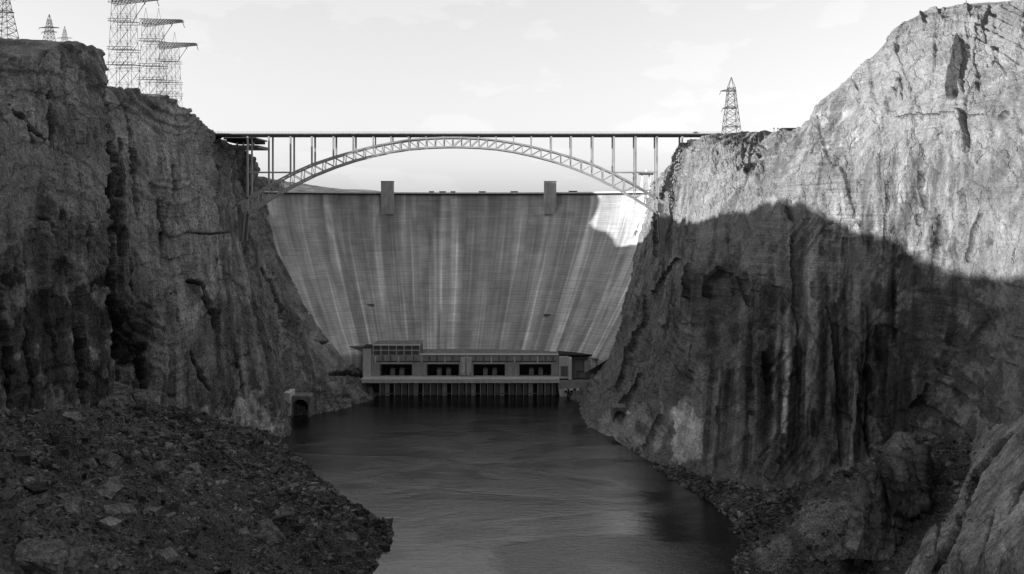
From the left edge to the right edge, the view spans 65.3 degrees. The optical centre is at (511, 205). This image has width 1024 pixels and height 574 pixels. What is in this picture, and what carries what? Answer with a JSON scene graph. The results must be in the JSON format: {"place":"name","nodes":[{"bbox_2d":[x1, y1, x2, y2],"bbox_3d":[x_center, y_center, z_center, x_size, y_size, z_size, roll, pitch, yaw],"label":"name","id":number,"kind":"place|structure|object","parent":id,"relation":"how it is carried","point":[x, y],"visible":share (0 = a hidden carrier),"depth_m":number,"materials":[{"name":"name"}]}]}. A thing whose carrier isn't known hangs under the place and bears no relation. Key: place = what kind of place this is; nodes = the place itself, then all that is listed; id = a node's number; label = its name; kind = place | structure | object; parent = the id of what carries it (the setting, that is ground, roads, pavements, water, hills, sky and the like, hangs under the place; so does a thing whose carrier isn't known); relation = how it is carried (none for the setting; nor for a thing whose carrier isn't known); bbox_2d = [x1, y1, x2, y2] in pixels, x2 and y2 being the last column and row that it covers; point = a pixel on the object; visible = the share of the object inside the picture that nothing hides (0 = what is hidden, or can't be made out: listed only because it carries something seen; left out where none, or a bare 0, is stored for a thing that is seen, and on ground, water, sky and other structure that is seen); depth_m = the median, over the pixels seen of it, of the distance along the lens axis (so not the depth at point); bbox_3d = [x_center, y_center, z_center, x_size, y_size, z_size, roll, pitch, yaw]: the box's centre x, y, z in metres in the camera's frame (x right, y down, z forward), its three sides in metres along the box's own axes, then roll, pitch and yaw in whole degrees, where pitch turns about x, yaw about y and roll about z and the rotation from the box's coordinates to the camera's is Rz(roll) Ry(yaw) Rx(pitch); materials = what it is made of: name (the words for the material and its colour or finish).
{"place":"outdoors","nodes":[
{"label":"outdoors","id":0,"kind":"place"},
{"bbox_2d":[0,38,379,437],"bbox_3d":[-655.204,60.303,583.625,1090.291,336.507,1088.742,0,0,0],"label":"canyon wall","id":1,"kind":"structure","parent":0,"point":[130,259],"depth_m":453.02,"materials":[{"name":"stone"}]},
{"bbox_2d":[0,0,18,38],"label":"pylon","id":2,"kind":"object","parent":1,"relation":"on","point":[2,14],"visible":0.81,"depth_m":420.47,"materials":[{"name":"metal"}]},
{"bbox_2d":[39,14,58,40],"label":"pylon","id":3,"kind":"object","parent":1,"relation":"on","point":[47,30],"visible":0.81,"depth_m":639.56,"materials":[{"name":"metal"}]},
{"bbox_2d":[60,26,67,41],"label":"pylon","id":4,"kind":"object","parent":1,"relation":"on","point":[65,34],"visible":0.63,"depth_m":948.98,"materials":[{"name":"metal"}]},
{"bbox_2d":[106,0,158,87],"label":"transmission tower","id":5,"kind":"structure","parent":1,"relation":"on","point":[127,28],"depth_m":503.38,"materials":[{"name":"metal"}]},
{"bbox_2d":[137,8,184,94],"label":"transmission tower","id":6,"kind":"structure","parent":1,"relation":"on","point":[163,23],"depth_m":558.43,"materials":[{"name":"metal"}]},
{"bbox_2d":[155,32,197,105],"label":"transmission tower","id":7,"kind":"structure","parent":1,"relation":"on","point":[171,45],"depth_m":610.35,"materials":[{"name":"metal"}]},
{"bbox_2d":[223,138,267,150],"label":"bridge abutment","id":8,"kind":"object","parent":1,"relation":"on","point":[242,143],"visible":0.84,"depth_m":616.00,"materials":[{"name":"concrete"}]},
{"bbox_2d":[284,389,313,416],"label":"tunnel portal","id":9,"kind":"object","parent":1,"relation":"on","point":[291,396],"visible":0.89,"depth_m":622.13,"materials":[{"name":"concrete"}]},
{"bbox_2d":[261,181,648,374],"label":"arch dam","id":10,"kind":"structure","parent":1,"relation":"on","point":[549,268],"depth_m":788.94,"materials":[{"name":"concrete"}]},
{"bbox_2d":[638,170,653,189],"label":"gantry crane","id":11,"kind":"object","parent":10,"relation":"on","point":[642,178],"visible":0.68,"depth_m":797.25,"materials":[{"name":"metal"}]},
{"bbox_2d":[0,404,393,573],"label":"river bank","id":12,"kind":"structure","parent":0,"point":[7,566],"depth_m":288.65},
{"bbox_2d":[11,538,69,573],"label":"boulder","id":13,"kind":"object","parent":12,"relation":"on","point":[38,556],"visible":0.84,"depth_m":185.69,"materials":[{"name":"grey stone"}]},
{"bbox_2d":[58,497,82,517],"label":"boulder","id":14,"kind":"object","parent":12,"relation":"on","point":[74,504],"visible":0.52,"depth_m":229.80,"materials":[{"name":"grey stone"}]},
{"bbox_2d":[63,547,87,573],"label":"boulder","id":15,"kind":"object","parent":12,"relation":"on","point":[76,563],"visible":0.55,"depth_m":191.83,"materials":[{"name":"grey stone"}]},
{"bbox_2d":[94,448,122,470],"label":"boulder","id":16,"kind":"object","parent":12,"relation":"on","point":[114,462],"visible":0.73,"depth_m":290.10,"materials":[{"name":"grey stone"}]},
{"bbox_2d":[102,503,136,522],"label":"boulder","id":17,"kind":"object","parent":12,"relation":"on","point":[128,511],"visible":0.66,"depth_m":246.88,"materials":[{"name":"grey stone"}]},
{"bbox_2d":[112,382,135,409],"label":"boulder","id":18,"kind":"object","parent":12,"relation":"on","point":[122,398],"visible":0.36,"depth_m":401.11,"materials":[{"name":"grey stone"}]},
{"bbox_2d":[132,389,160,414],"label":"boulder","id":19,"kind":"object","parent":12,"relation":"on","point":[149,401],"visible":0.64,"depth_m":434.33,"materials":[{"name":"grey stone"}]},
{"bbox_2d":[153,547,178,564],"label":"boulder","id":20,"kind":"object","parent":12,"relation":"on","point":[169,555],"visible":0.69,"depth_m":236.41,"materials":[{"name":"grey stone"}]},
{"bbox_2d":[176,473,198,486],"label":"boulder","id":21,"kind":"object","parent":12,"relation":"on","point":[191,481],"visible":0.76,"depth_m":322.81,"materials":[{"name":"grey stone"}]},
{"bbox_2d":[0,402,392,573],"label":"scree","id":22,"kind":"structure","parent":12,"relation":"on","point":[110,489],"depth_m":319.91,"materials":[{"name":"grey stone"}]},
{"bbox_2d":[238,447,249,453],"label":"boulder","id":23,"kind":"object","parent":12,"relation":"on","point":[242,450],"visible":0.66,"depth_m":436.75,"materials":[{"name":"grey stone"}]},
{"bbox_2d":[257,518,285,548],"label":"boulder","id":24,"kind":"object","parent":12,"relation":"on","point":[276,539],"visible":0.73,"depth_m":318.86,"materials":[{"name":"grey stone"}]},
{"bbox_2d":[345,532,356,543],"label":"boulder","id":25,"kind":"object","parent":12,"relation":"on","point":[351,537],"visible":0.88,"depth_m":371.27,"materials":[{"name":"grey stone"}]},
{"bbox_2d":[259,176,380,191],"bbox_3d":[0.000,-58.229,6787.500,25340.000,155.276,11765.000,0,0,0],"label":"distant mesa","id":26,"kind":"structure","parent":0,"point":[307,187],"depth_m":2391.72,"materials":[{"name":"stone"}]},
{"bbox_2d":[0,0,1010,191],"label":"sky","id":27,"kind":"structure","parent":0,"point":[256,65],"materials":[{"name":"white"}]},
{"bbox_2d":[282,393,741,573],"bbox_3d":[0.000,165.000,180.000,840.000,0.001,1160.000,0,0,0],"label":"river","id":28,"kind":"structure","parent":0,"point":[501,484],"depth_m":462.12,"materials":[{"name":"black liquid"}]},
{"bbox_2d":[349,341,599,394],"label":"power plant","id":29,"kind":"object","parent":28,"relation":"on","point":[414,358],"visible":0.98,"depth_m":696.30,"materials":[{"name":"concrete"}]},
{"bbox_2d":[382,364,411,372],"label":"bay door","id":30,"kind":"structure","parent":29,"relation":"in","point":[386,368],"depth_m":708.01,"materials":[{"name":"black metal"}]},
{"bbox_2d":[428,364,458,372],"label":"bay door","id":31,"kind":"structure","parent":29,"relation":"in","point":[432,368],"depth_m":708.01,"materials":[{"name":"black metal"}]},
{"bbox_2d":[474,364,504,372],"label":"bay door","id":32,"kind":"structure","parent":29,"relation":"in","point":[478,368],"depth_m":708.01,"materials":[{"name":"black metal"}]},
{"bbox_2d":[520,364,549,372],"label":"bay door","id":33,"kind":"structure","parent":29,"relation":"in","point":[524,368],"depth_m":708.01,"materials":[{"name":"black metal"}]},
{"bbox_2d":[558,378,589,395],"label":"outlet works","id":34,"kind":"structure","parent":28,"relation":"in","point":[565,386],"depth_m":689.00,"materials":[{"name":"concrete"}]},
{"bbox_2d":[558,0,1023,488],"bbox_3d":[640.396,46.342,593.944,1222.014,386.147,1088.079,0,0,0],"label":"canyon wall","id":35,"kind":"structure","parent":0,"point":[833,283],"depth_m":436.29,"materials":[{"name":"stone"}]},
{"bbox_2d":[213,132,726,240],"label":"arch bridge","id":36,"kind":"structure","parent":35,"relation":"on","point":[243,223],"depth_m":601.65,"materials":[{"name":"metal"}]},
{"bbox_2d":[611,403,629,421],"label":"tunnel portal","id":37,"kind":"object","parent":35,"relation":"on","point":[615,407],"visible":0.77,"depth_m":584.00,"materials":[{"name":"concrete"}]},
{"bbox_2d":[719,77,742,143],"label":"pylon","id":38,"kind":"object","parent":35,"relation":"on","point":[728,90],"visible":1,"depth_m":574.25,"materials":[{"name":"metal"}]},
{"bbox_2d":[625,435,990,573],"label":"river bank","id":39,"kind":"structure","parent":0,"point":[792,537],"depth_m":346.02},
{"bbox_2d":[711,476,725,484],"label":"boulder","id":40,"kind":"object","parent":39,"relation":"on","point":[715,480],"visible":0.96,"depth_m":459.37,"materials":[{"name":"grey stone"}]},
{"bbox_2d":[631,431,993,573],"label":"scree","id":41,"kind":"structure","parent":39,"relation":"on","point":[704,486],"depth_m":387.18,"materials":[{"name":"grey stone"}]},
{"bbox_2d":[816,551,825,562],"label":"boulder","id":42,"kind":"object","parent":39,"relation":"on","point":[820,555],"visible":0.75,"depth_m":324.97,"materials":[{"name":"grey stone"}]},
{"bbox_2d":[824,431,942,560],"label":"rock outcrop","id":43,"kind":"object","parent":39,"relation":"on","point":[891,493],"visible":0.91,"depth_m":310.56,"materials":[{"name":"stone"}]},
{"bbox_2d":[905,414,1023,573],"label":"rock slope","id":44,"kind":"structure","parent":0,"point":[989,539],"depth_m":278.40,"materials":[{"name":"stone"}]}
]}

